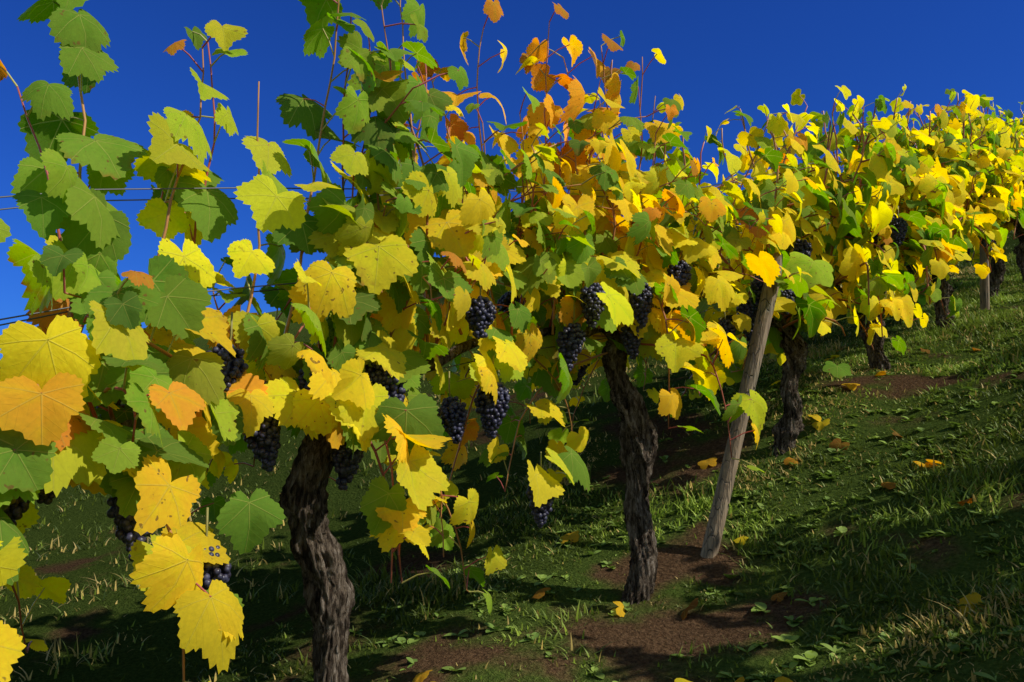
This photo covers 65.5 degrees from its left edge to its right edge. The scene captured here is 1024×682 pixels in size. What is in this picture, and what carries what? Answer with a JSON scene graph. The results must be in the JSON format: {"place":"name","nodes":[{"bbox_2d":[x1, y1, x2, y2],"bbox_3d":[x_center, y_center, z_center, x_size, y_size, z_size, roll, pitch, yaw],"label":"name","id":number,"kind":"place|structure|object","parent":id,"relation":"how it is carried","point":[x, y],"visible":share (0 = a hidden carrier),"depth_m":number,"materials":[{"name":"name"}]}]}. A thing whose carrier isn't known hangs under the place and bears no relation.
{"place":"outdoors","nodes":[
{"label":"outdoors","id":0,"kind":"place"},
{"bbox_2d":[0,231,1023,681],"bbox_3d":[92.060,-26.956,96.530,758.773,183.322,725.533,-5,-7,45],"label":"terrain","id":1,"kind":"structure","parent":0,"point":[646,639],"depth_m":3.16,"materials":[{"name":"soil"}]},
{"bbox_2d":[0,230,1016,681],"bbox_3d":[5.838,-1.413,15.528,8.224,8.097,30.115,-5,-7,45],"label":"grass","id":2,"kind":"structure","parent":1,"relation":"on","point":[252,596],"depth_m":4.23,"materials":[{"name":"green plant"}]},
{"bbox_2d":[0,0,1023,681],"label":"vine shoots","id":3,"kind":"object","parent":1,"relation":"on","point":[426,294],"visible":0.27,"depth_m":2.57,"materials":[{"name":"plant"}]},
{"bbox_2d":[0,0,909,681],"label":"vine leaves","id":4,"kind":"object","parent":3,"relation":"attached to","point":[156,474],"visible":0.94,"depth_m":1.81,"materials":[{"name":"green plant"}]},
{"bbox_2d":[4,194,996,589],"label":"grape bunches","id":5,"kind":"object","parent":3,"relation":"hanging from","point":[264,444],"visible":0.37,"depth_m":2.17,"materials":[{"name":"purple food"}]},
{"bbox_2d":[586,84,1023,416],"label":"vine leaves","id":6,"kind":"object","parent":3,"relation":"attached to","point":[812,286],"visible":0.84,"depth_m":4.00,"materials":[{"name":"yellow plant"}]},
{"bbox_2d":[120,220,1023,681],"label":"vine trunks","id":7,"kind":"object","parent":1,"relation":"on","point":[318,558],"visible":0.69,"depth_m":2.81,"materials":[{"name":"brown plant"}]},
{"bbox_2d":[349,265,1023,681],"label":"weeds","id":8,"kind":"object","parent":1,"relation":"on","point":[885,635],"visible":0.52,"depth_m":2.90,"materials":[{"name":"green plant"}]},
{"bbox_2d":[412,348,987,681],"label":"fallen leaves","id":9,"kind":"object","parent":1,"relation":"on","point":[974,597],"visible":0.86,"depth_m":3.04,"materials":[{"name":"yellow plant"}]},
{"bbox_2d":[700,252,782,557],"bbox_3d":[0.894,0.308,3.130,0.470,1.364,0.064,2,-5,-23],"label":"leaning stake","id":10,"kind":"object","parent":1,"relation":"on","point":[727,474],"visible":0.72,"depth_m":3.10,"materials":[{"name":"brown wood"}]},
{"bbox_2d":[979,229,989,309],"bbox_3d":[3.470,-0.648,5.854,0.126,1.153,0.062,3,-6,-31],"label":"short stake","id":11,"kind":"object","parent":1,"relation":"on","point":[984,295],"visible":0.29,"depth_m":5.81,"materials":[{"name":"grey wood"}]},
{"bbox_3d":[5.275,-1.418,7.889,0.101,1.750,0.104,-5,-7,45],"label":"post","id":12,"kind":"object","parent":1,"relation":"on","visible":0},
{"bbox_2d":[0,163,843,372],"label":"trellis wires","id":13,"kind":"object","parent":12,"relation":"attached to","point":[272,284],"visible":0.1,"depth_m":1.77,"materials":[{"name":"grey metal"}]},
{"bbox_2d":[0,0,1023,358],"label":"sky","id":14,"kind":"structure","parent":0,"point":[719,55],"materials":[{"name":"blue"}]}
]}

